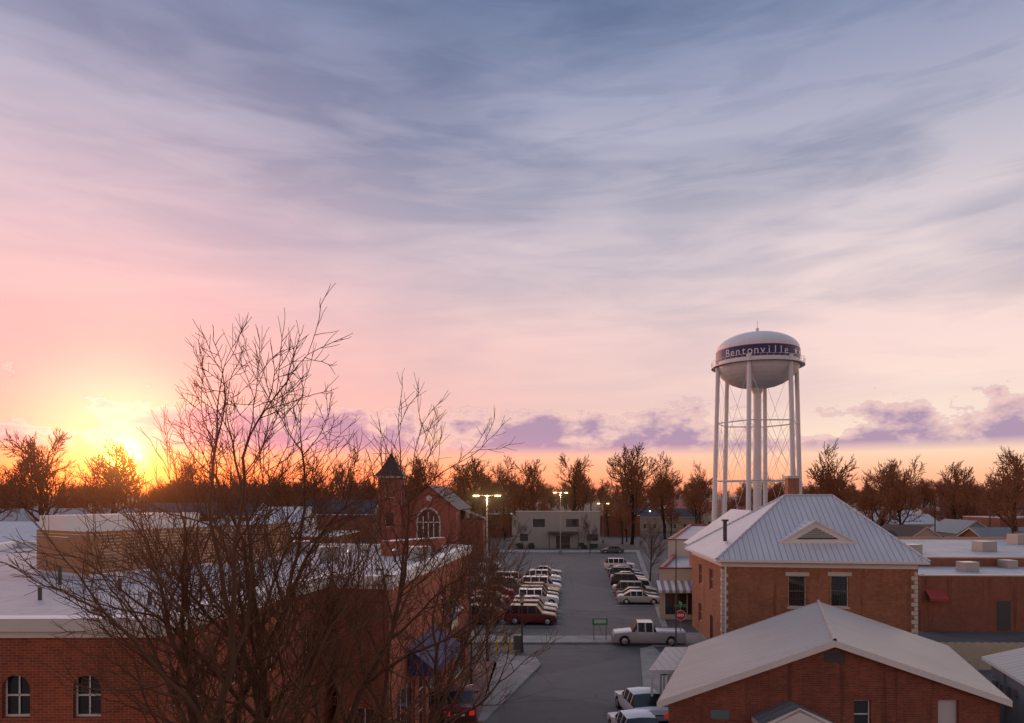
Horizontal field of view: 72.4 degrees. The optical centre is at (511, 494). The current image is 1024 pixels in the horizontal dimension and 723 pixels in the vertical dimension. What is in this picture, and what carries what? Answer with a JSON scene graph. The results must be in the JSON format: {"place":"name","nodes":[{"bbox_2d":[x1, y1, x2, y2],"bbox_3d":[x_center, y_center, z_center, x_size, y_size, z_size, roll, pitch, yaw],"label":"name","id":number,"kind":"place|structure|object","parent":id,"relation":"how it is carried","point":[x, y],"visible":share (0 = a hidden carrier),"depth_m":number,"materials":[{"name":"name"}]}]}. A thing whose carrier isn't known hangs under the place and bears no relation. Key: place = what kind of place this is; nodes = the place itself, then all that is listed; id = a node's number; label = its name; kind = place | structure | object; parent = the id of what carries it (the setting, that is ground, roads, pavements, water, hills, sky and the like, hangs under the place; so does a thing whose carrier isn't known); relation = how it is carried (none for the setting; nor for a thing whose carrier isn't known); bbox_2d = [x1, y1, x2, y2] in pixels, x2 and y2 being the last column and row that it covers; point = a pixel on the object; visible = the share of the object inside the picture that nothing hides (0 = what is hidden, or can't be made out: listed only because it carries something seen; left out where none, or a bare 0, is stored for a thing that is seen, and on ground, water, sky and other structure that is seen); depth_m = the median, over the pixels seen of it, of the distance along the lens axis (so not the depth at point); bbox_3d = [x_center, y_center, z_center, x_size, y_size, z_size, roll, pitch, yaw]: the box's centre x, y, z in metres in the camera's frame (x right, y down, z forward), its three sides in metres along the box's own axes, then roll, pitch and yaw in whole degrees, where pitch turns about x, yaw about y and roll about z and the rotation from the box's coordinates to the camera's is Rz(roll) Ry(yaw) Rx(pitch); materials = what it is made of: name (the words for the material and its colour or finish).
{"place":"outdoors","nodes":[
{"label":"outdoors","id":0,"kind":"place"},
{"bbox_2d":[35,497,982,536],"bbox_3d":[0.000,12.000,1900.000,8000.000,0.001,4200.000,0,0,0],"label":"ground","id":1,"kind":"structure","parent":0,"point":[595,505],"depth_m":622.25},
{"bbox_2d":[0,467,27,520],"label":"tree","id":2,"kind":"object","parent":1,"relation":"on","point":[3,497],"visible":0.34,"depth_m":142.96,"materials":[{"name":"brown plant"}]},
{"bbox_2d":[0,428,80,521],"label":"tree","id":3,"kind":"object","parent":1,"relation":"on","point":[31,464],"visible":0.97,"depth_m":128.59,"materials":[{"name":"brown plant"}]},
{"bbox_2d":[72,484,99,507],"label":"tree","id":4,"kind":"object","parent":1,"relation":"on","point":[78,499],"visible":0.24,"depth_m":294.37,"materials":[{"name":"brown plant"}]},
{"bbox_2d":[54,439,158,513],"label":"tree","id":5,"kind":"object","parent":1,"relation":"on","point":[124,463],"visible":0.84,"depth_m":145.37,"materials":[{"name":"brown plant"}]},
{"bbox_2d":[150,480,179,502],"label":"tree","id":6,"kind":"object","parent":1,"relation":"on","point":[158,500],"visible":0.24,"depth_m":274.52,"materials":[{"name":"brown plant"}]},
{"bbox_2d":[157,477,189,502],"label":"tree","id":7,"kind":"object","parent":1,"relation":"on","point":[171,499],"visible":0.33,"depth_m":235.33,"materials":[{"name":"brown plant"}]},
{"bbox_2d":[170,459,209,502],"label":"tree","id":8,"kind":"object","parent":1,"relation":"on","point":[180,482],"visible":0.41,"depth_m":230.67,"materials":[{"name":"brown plant"}]},
{"bbox_2d":[180,483,215,502],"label":"tree","id":9,"kind":"object","parent":1,"relation":"on","point":[194,498],"visible":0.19,"depth_m":217.72,"materials":[{"name":"brown plant"}]},
{"bbox_2d":[220,463,262,502],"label":"tree","id":10,"kind":"object","parent":1,"relation":"on","point":[222,474],"visible":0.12,"depth_m":206.82,"materials":[{"name":"brown plant"}]},
{"bbox_2d":[285,455,338,506],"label":"tree","id":11,"kind":"object","parent":1,"relation":"on","point":[299,486],"visible":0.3,"depth_m":159.50,"materials":[{"name":"brown plant"}]},
{"bbox_2d":[468,486,501,537],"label":"tree","id":12,"kind":"object","parent":1,"relation":"on","point":[491,503],"visible":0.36,"depth_m":190.02,"materials":[{"name":"brown plant"}]},
{"bbox_2d":[480,455,526,536],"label":"tree","id":13,"kind":"object","parent":1,"relation":"on","point":[499,473],"visible":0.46,"depth_m":196.37,"materials":[{"name":"brown plant"}]},
{"bbox_2d":[541,484,559,510],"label":"tree","id":14,"kind":"object","parent":1,"relation":"on","point":[552,497],"visible":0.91,"depth_m":340.41,"materials":[{"name":"brown plant"}]},
{"bbox_2d":[554,452,599,510],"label":"tree","id":15,"kind":"object","parent":1,"relation":"on","point":[577,487],"visible":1,"depth_m":208.59,"materials":[{"name":"brown plant"}]},
{"bbox_2d":[596,482,619,536],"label":"tree","id":16,"kind":"object","parent":1,"relation":"on","point":[605,511],"visible":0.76,"depth_m":201.87,"materials":[{"name":"brown plant"}]},
{"bbox_2d":[634,508,698,531],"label":"house","id":17,"kind":"structure","parent":1,"relation":"on","point":[686,518],"depth_m":230.00,"materials":[{"name":"beige"}]},
{"bbox_2d":[659,501,683,535],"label":"tree","id":18,"kind":"object","parent":1,"relation":"on","point":[669,510],"visible":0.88,"depth_m":206.72,"materials":[{"name":"brown plant"}]},
{"bbox_2d":[682,479,711,522],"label":"tree","id":19,"kind":"object","parent":1,"relation":"on","point":[692,497],"visible":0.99,"depth_m":221.32,"materials":[{"name":"brown plant"}]},
{"bbox_2d":[682,460,717,521],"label":"tree","id":20,"kind":"object","parent":1,"relation":"on","point":[704,487],"visible":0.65,"depth_m":228.76,"materials":[{"name":"brown plant"}]},
{"bbox_2d":[663,485,752,523],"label":"building","id":21,"kind":"structure","parent":1,"relation":"on","point":[709,516],"depth_m":252.21,"materials":[{"name":"beige"}]},
{"bbox_2d":[762,474,785,503],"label":"tree","id":22,"kind":"object","parent":1,"relation":"on","point":[773,492],"visible":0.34,"depth_m":206.87,"materials":[{"name":"brown plant"}]},
{"bbox_2d":[846,481,882,523],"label":"tree","id":23,"kind":"object","parent":1,"relation":"on","point":[870,512],"visible":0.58,"depth_m":171.38,"materials":[{"name":"brown plant"}]},
{"bbox_2d":[860,453,926,525],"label":"tree","id":24,"kind":"object","parent":1,"relation":"on","point":[904,481],"visible":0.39,"depth_m":165.51,"materials":[{"name":"brown plant"}]},
{"bbox_2d":[864,459,930,524],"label":"tree","id":25,"kind":"object","parent":1,"relation":"on","point":[892,501],"visible":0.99,"depth_m":149.25,"materials":[{"name":"brown plant"}]},
{"bbox_2d":[913,476,936,505],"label":"tree","id":26,"kind":"object","parent":1,"relation":"on","point":[929,493],"visible":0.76,"depth_m":435.56,"materials":[{"name":"brown plant"}]},
{"bbox_2d":[926,477,952,506],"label":"tree","id":27,"kind":"object","parent":1,"relation":"on","point":[939,483],"visible":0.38,"depth_m":434.85,"materials":[{"name":"brown plant"}]},
{"bbox_2d":[875,502,1023,531],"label":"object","id":28,"kind":"object","parent":1,"relation":"on","point":[935,508],"visible":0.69,"depth_m":150.00,"materials":[{"name":"brown wood"}]},
{"bbox_2d":[931,460,987,518],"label":"tree","id":29,"kind":"object","parent":1,"relation":"on","point":[956,473],"visible":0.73,"depth_m":191.65,"materials":[{"name":"brown plant"}]},
{"bbox_2d":[946,473,993,519],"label":"tree","id":30,"kind":"object","parent":1,"relation":"on","point":[971,492],"visible":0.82,"depth_m":186.56,"materials":[{"name":"brown plant"}]},
{"bbox_2d":[963,516,1023,526],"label":"block","id":31,"kind":"structure","parent":1,"relation":"on","point":[996,521],"depth_m":174.06,"materials":[{"name":"brick"}]},
{"bbox_2d":[970,446,1023,533],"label":"tree","id":32,"kind":"object","parent":1,"relation":"on","point":[1012,497],"visible":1,"depth_m":119.40,"materials":[{"name":"brown plant"}]},
{"bbox_2d":[0,0,1023,496],"label":"sky","id":33,"kind":"structure","parent":0,"point":[556,217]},
{"bbox_2d":[453,550,707,722],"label":"pavement","id":34,"kind":"structure","parent":0,"point":[524,672],"depth_m":49.90,"materials":[{"name":"concrete"}]},
{"bbox_2d":[496,634,520,652],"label":"bollards","id":35,"kind":"object","parent":34,"relation":"on","point":[517,639],"visible":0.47,"depth_m":53.59,"materials":[{"name":"yellow"}]},
{"bbox_2d":[674,601,686,643],"bbox_3d":[13.391,10.185,55.629,0.693,3.370,0.693,0,0,45],"label":"stop sign","id":36,"kind":"object","parent":34,"relation":"on","point":[681,614],"visible":0.95,"depth_m":55.58,"materials":[{"name":"red metal"}]},
{"bbox_2d":[440,537,1023,722],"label":"road","id":37,"kind":"structure","parent":0,"point":[572,683],"depth_m":57.32,"materials":[{"name":"asphalt"}]},
{"bbox_2d":[0,508,147,521],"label":"building","id":38,"kind":"structure","parent":37,"relation":"on","point":[21,516],"depth_m":155.08,"materials":[{"name":"grey"}]},
{"bbox_2d":[0,521,282,542],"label":"building","id":39,"kind":"structure","parent":37,"relation":"on","point":[27,531],"depth_m":99.65,"materials":[{"name":"grey paint"}]},
{"bbox_2d":[142,503,263,520],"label":"building","id":40,"kind":"structure","parent":37,"relation":"on","point":[167,507],"depth_m":174.25,"materials":[{"name":"grey"}]},
{"bbox_2d":[0,512,471,722],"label":"brick block","id":41,"kind":"structure","parent":37,"relation":"on","point":[31,691],"depth_m":27.36,"materials":[{"name":"red brick"}]},
{"bbox_2d":[407,601,463,675],"bbox_3d":[-3.499,7.193,37.591,1.300,2.214,11.104,0,0,7],"label":"awning","id":42,"kind":"object","parent":41,"relation":"attached to","point":[424,663],"visible":0.34,"depth_m":33.75,"materials":[{"name":"blue"}]},
{"bbox_2d":[231,477,271,504],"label":"tree","id":43,"kind":"object","parent":37,"relation":"on","point":[246,495],"visible":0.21,"depth_m":181.50,"materials":[{"name":"brown plant"}]},
{"bbox_2d":[0,283,537,722],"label":"tree","id":44,"kind":"object","parent":37,"relation":"on","point":[184,649],"visible":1,"depth_m":14.01,"materials":[{"name":"brown plant"}]},
{"bbox_2d":[262,473,301,506],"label":"tree","id":45,"kind":"object","parent":37,"relation":"on","point":[286,494],"visible":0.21,"depth_m":194.05,"materials":[{"name":"brown plant"}]},
{"bbox_2d":[251,507,319,531],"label":"building","id":46,"kind":"structure","parent":37,"relation":"on","point":[296,511],"depth_m":123.46,"materials":[{"name":"white"}]},
{"bbox_2d":[272,531,360,543],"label":"back block","id":47,"kind":"structure","parent":37,"relation":"on","point":[343,538],"depth_m":98.55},
{"bbox_2d":[306,499,377,543],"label":"building","id":48,"kind":"structure","parent":37,"relation":"on","point":[338,507],"depth_m":150.41,"materials":[{"name":"grey"}]},
{"bbox_2d":[309,450,376,498],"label":"tree","id":49,"kind":"object","parent":37,"relation":"on","point":[351,473],"visible":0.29,"depth_m":175.04,"materials":[{"name":"brown plant"}]},
{"bbox_2d":[393,453,445,502],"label":"tree","id":50,"kind":"object","parent":37,"relation":"on","point":[417,475],"visible":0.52,"depth_m":188.43,"materials":[{"name":"brown plant"}]},
{"bbox_2d":[285,478,564,722],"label":"tree","id":51,"kind":"object","parent":37,"relation":"on","point":[435,660],"visible":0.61,"depth_m":20.55,"materials":[{"name":"brown plant"}]},
{"bbox_2d":[375,445,485,567],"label":"brick church","id":52,"kind":"structure","parent":37,"relation":"on","point":[461,508],"depth_m":108.00,"materials":[{"name":"brick"}]},
{"bbox_2d":[446,592,468,643],"bbox_3d":[-4.483,8.505,41.020,4.390,7.010,3.000,0,0,0],"label":"tree","id":53,"kind":"object","parent":37,"relation":"on","point":[450,616],"visible":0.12,"depth_m":41.23,"materials":[{"name":"plant"}]},
{"bbox_2d":[439,684,478,721],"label":"car","id":54,"kind":"object","parent":37,"relation":"on","point":[470,716],"visible":0.56,"depth_m":36.77,"materials":[{"name":"red paint"}]},
{"bbox_2d":[467,543,484,595],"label":"tree","id":55,"kind":"object","parent":37,"relation":"on","point":[478,559],"visible":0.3,"depth_m":72.54,"materials":[{"name":"brown plant"}]},
{"bbox_2d":[450,456,507,516],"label":"tree","id":56,"kind":"object","parent":37,"relation":"on","point":[482,480],"visible":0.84,"depth_m":181.68,"materials":[{"name":"brown plant"}]},
{"bbox_2d":[469,603,500,624],"bbox_3d":[-3.534,11.086,65.415,4.984,1.823,2.330,0,0,0],"label":"car","id":57,"kind":"object","parent":37,"relation":"on","point":[477,610],"visible":0.11,"depth_m":64.45,"materials":[{"name":"black paint"}]},
{"bbox_2d":[473,495,500,590],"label":"parking light pole","id":58,"kind":"object","parent":37,"relation":"on","point":[486,520],"visible":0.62,"depth_m":73.94,"materials":[{"name":"metal"}]},
{"bbox_2d":[475,513,511,536],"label":"block","id":59,"kind":"structure","parent":37,"relation":"on","point":[492,526],"depth_m":200.00,"materials":[{"name":"brick"}]},
{"bbox_2d":[470,546,521,660],"bbox_3d":[-1.445,7.756,50.923,3.643,8.512,5.331,0,0,20],"label":"tree","id":60,"kind":"object","parent":37,"relation":"on","point":[486,605],"visible":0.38,"depth_m":50.31,"materials":[{"name":"brown plant"}]},
{"bbox_2d":[495,510,511,539],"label":"tree","id":61,"kind":"object","parent":37,"relation":"on","point":[500,519],"visible":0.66,"depth_m":181.74,"materials":[{"name":"brown plant"}]},
{"bbox_2d":[496,476,543,526],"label":"tree","id":62,"kind":"object","parent":37,"relation":"on","point":[517,498],"visible":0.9,"depth_m":184.81,"materials":[{"name":"brown plant"}]},
{"bbox_2d":[479,575,561,589],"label":"car","id":63,"kind":"object","parent":37,"relation":"on","point":[547,580],"depth_m":86.52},
{"bbox_2d":[519,592,524,652],"bbox_3d":[0.755,9.585,52.830,0.474,4.570,0.474,0,0,0],"label":"pole","id":64,"kind":"object","parent":37,"relation":"on","point":[521,603],"visible":0.91,"depth_m":52.78,"materials":[{"name":"grey"}]},
{"bbox_2d":[484,571,560,583],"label":"car","id":65,"kind":"object","parent":37,"relation":"on","point":[515,577],"depth_m":91.99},
{"bbox_2d":[505,458,549,512],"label":"tree","id":66,"kind":"object","parent":37,"relation":"on","point":[536,483],"visible":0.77,"depth_m":188.62,"materials":[{"name":"brown plant"}]},
{"bbox_2d":[504,603,556,625],"bbox_3d":[1.765,11.086,65.375,4.874,1.823,2.300,0,0,7],"label":"car","id":67,"kind":"object","parent":37,"relation":"on","point":[536,612],"visible":0.95,"depth_m":64.54,"materials":[{"name":"red paint"}]},
{"bbox_2d":[509,599,557,615],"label":"car","id":68,"kind":"object","parent":37,"relation":"on","point":[546,608],"visible":0.19,"depth_m":67.48,"materials":[{"name":"black paint"}]},
{"bbox_2d":[511,595,557,609],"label":"car","id":69,"kind":"object","parent":37,"relation":"on","point":[544,603],"visible":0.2,"depth_m":70.26,"materials":[{"name":"grey paint"}]},
{"bbox_2d":[514,588,558,603],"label":"car","id":70,"kind":"object","parent":37,"relation":"on","point":[545,597],"visible":0.5,"depth_m":75.55,"materials":[{"name":"white paint"}]},
{"bbox_2d":[517,584,558,596],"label":"car","id":71,"kind":"object","parent":37,"relation":"on","point":[541,586],"visible":0.18,"depth_m":78.45,"materials":[{"name":"black paint"}]},
{"bbox_2d":[527,569,560,579],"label":"car","id":72,"kind":"object","parent":37,"relation":"on","point":[544,571],"visible":0.27,"depth_m":94.85,"materials":[{"name":"white paint"}]},
{"bbox_2d":[515,543,597,548],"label":"shrubs","id":73,"kind":"object","parent":37,"relation":"on","point":[531,545],"visible":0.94,"depth_m":156.10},
{"bbox_2d":[516,510,599,548],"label":"grey office","id":74,"kind":"structure","parent":37,"relation":"on","point":[544,526],"depth_m":158.00,"materials":[{"name":"paint"}]},
{"bbox_2d":[574,514,599,552],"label":"tree","id":75,"kind":"object","parent":37,"relation":"on","point":[585,526],"visible":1,"depth_m":144.84,"materials":[{"name":"brown plant"}]},
{"bbox_2d":[600,546,623,552],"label":"car","id":76,"kind":"object","parent":37,"relation":"on","point":[613,549],"visible":1,"depth_m":143.96,"materials":[{"name":"grey paint"}]},
{"bbox_2d":[604,558,634,567],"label":"car","id":77,"kind":"object","parent":37,"relation":"on","point":[609,562],"visible":0.69,"depth_m":112.29,"materials":[{"name":"white paint"}]},
{"bbox_2d":[600,514,639,535],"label":"block","id":78,"kind":"structure","parent":37,"relation":"on","point":[613,531],"depth_m":205.00,"materials":[{"name":"brick"}]},
{"bbox_2d":[606,494,635,543],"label":"tree","id":79,"kind":"object","parent":37,"relation":"on","point":[619,513],"visible":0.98,"depth_m":171.23,"materials":[{"name":"brown plant"}]},
{"bbox_2d":[609,566,643,577],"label":"car","id":80,"kind":"object","parent":37,"relation":"on","point":[614,569],"visible":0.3,"depth_m":98.67,"materials":[{"name":"blue paint"}]},
{"bbox_2d":[610,573,648,585],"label":"car","id":81,"kind":"object","parent":37,"relation":"on","point":[616,578],"visible":0.52,"depth_m":90.36,"materials":[{"name":"black paint"}]},
{"bbox_2d":[607,709,658,722],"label":"car","id":82,"kind":"object","parent":37,"relation":"on","point":[635,716],"visible":1,"depth_m":33.61,"materials":[{"name":"white paint"}]},
{"bbox_2d":[615,580,657,594],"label":"car","id":83,"kind":"object","parent":37,"relation":"on","point":[621,584],"visible":0.43,"depth_m":82.17,"materials":[{"name":"grey paint"}]},
{"bbox_2d":[597,442,676,543],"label":"tree","id":84,"kind":"object","parent":37,"relation":"on","point":[630,480],"visible":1,"depth_m":172.12,"materials":[{"name":"brown plant"}]},
{"bbox_2d":[616,586,658,597],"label":"car","id":85,"kind":"object","parent":37,"relation":"on","point":[633,588],"visible":0.29,"depth_m":79.55,"materials":[{"name":"black paint"}]},
{"bbox_2d":[617,589,658,604],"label":"car","id":86,"kind":"object","parent":37,"relation":"on","point":[628,596],"visible":0.94,"depth_m":76.57,"materials":[{"name":"grey paint"}]},
{"bbox_2d":[614,687,667,722],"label":"pickup truck","id":87,"kind":"object","parent":37,"relation":"on","point":[634,698],"visible":0.75,"depth_m":36.88,"materials":[{"name":"white paint"}]},
{"bbox_2d":[611,619,685,646],"bbox_3d":[10.955,11.051,56.411,5.830,1.892,2.439,0,0,0],"label":"pickup truck","id":88,"kind":"object","parent":37,"relation":"on","point":[641,631],"visible":0.97,"depth_m":55.48,"materials":[{"name":"grey paint"}]},
{"bbox_2d":[637,517,667,580],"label":"tree","id":89,"kind":"object","parent":37,"relation":"on","point":[653,545],"visible":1,"depth_m":96.33,"materials":[{"name":"brown plant"}]},
{"bbox_2d":[645,451,684,538],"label":"tree","id":90,"kind":"object","parent":37,"relation":"on","point":[668,482],"visible":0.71,"depth_m":188.72,"materials":[{"name":"brown plant"}]},
{"bbox_2d":[656,554,691,619],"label":"cream shop","id":91,"kind":"structure","parent":37,"relation":"on","point":[666,584],"depth_m":67.50,"materials":[{"name":"beige"}]},
{"bbox_2d":[675,540,676,646],"bbox_3d":[12.300,7.700,52.500,0.116,8.600,0.116,0,0,0],"label":"utility pole","id":92,"kind":"object","parent":37,"relation":"on","point":[675,593],"visible":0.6,"depth_m":52.48,"materials":[{"name":"brown"}]},
{"bbox_2d":[667,524,708,557],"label":"beige block","id":93,"kind":"structure","parent":37,"relation":"on","point":[683,535],"depth_m":85.65,"materials":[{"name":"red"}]},
{"bbox_2d":[684,476,930,638],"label":"hip roof block","id":94,"kind":"structure","parent":37,"relation":"on","point":[791,548],"depth_m":52.79,"materials":[{"name":"brown brick"}]},
{"bbox_2d":[649,600,1012,722],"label":"brick building","id":95,"kind":"structure","parent":37,"relation":"on","point":[818,661],"depth_m":29.99,"materials":[{"name":"brick"}]},
{"bbox_2d":[805,438,863,510],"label":"tree","id":96,"kind":"object","parent":37,"relation":"on","point":[827,479],"visible":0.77,"depth_m":131.87,"materials":[{"name":"brown plant"}]},
{"bbox_2d":[897,533,1023,566],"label":"flat roof block","id":97,"kind":"structure","parent":37,"relation":"on","point":[951,551],"depth_m":83.63,"materials":[{"name":"beige"}]},
{"bbox_2d":[918,559,1023,631],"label":"brick store","id":98,"kind":"structure","parent":37,"relation":"on","point":[967,596],"depth_m":61.51,"materials":[{"name":"red"}]},
{"bbox_2d":[940,642,1023,669],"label":"timber fence","id":99,"kind":"object","parent":37,"relation":"on","point":[971,653],"visible":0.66,"depth_m":47.92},
{"bbox_2d":[981,647,1023,722],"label":"grey shed","id":100,"kind":"structure","parent":37,"relation":"on","point":[1007,673],"depth_m":36.42,"materials":[{"name":"silver metal"}]},
{"bbox_2d":[711,328,804,521],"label":"water tower","id":101,"kind":"structure","parent":0,"point":[758,373],"depth_m":146.16,"materials":[{"name":"white"}]},
{"bbox_2d":[726,345,799,356],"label":"lettering","id":102,"kind":"object","parent":101,"relation":"attached to","point":[757,351],"visible":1,"depth_m":142.62,"materials":[{"name":"white"}]},
{"bbox_2d":[864,514,938,527],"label":"building","id":103,"kind":"structure","parent":0,"point":[928,519],"depth_m":183.78,"materials":[{"name":"beige"}]},
{"bbox_2d":[881,524,941,536],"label":"house","id":104,"kind":"structure","parent":0,"point":[910,531],"depth_m":130.92,"materials":[{"name":"beige"}]},
{"bbox_2d":[930,519,985,536],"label":"house","id":105,"kind":"structure","parent":0,"point":[950,527],"depth_m":163.18,"materials":[{"name":"grey"}]},
{"bbox_2d":[956,527,1023,536],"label":"house","id":106,"kind":"structure","parent":0,"point":[986,531],"depth_m":126.78,"materials":[{"name":"grey"}]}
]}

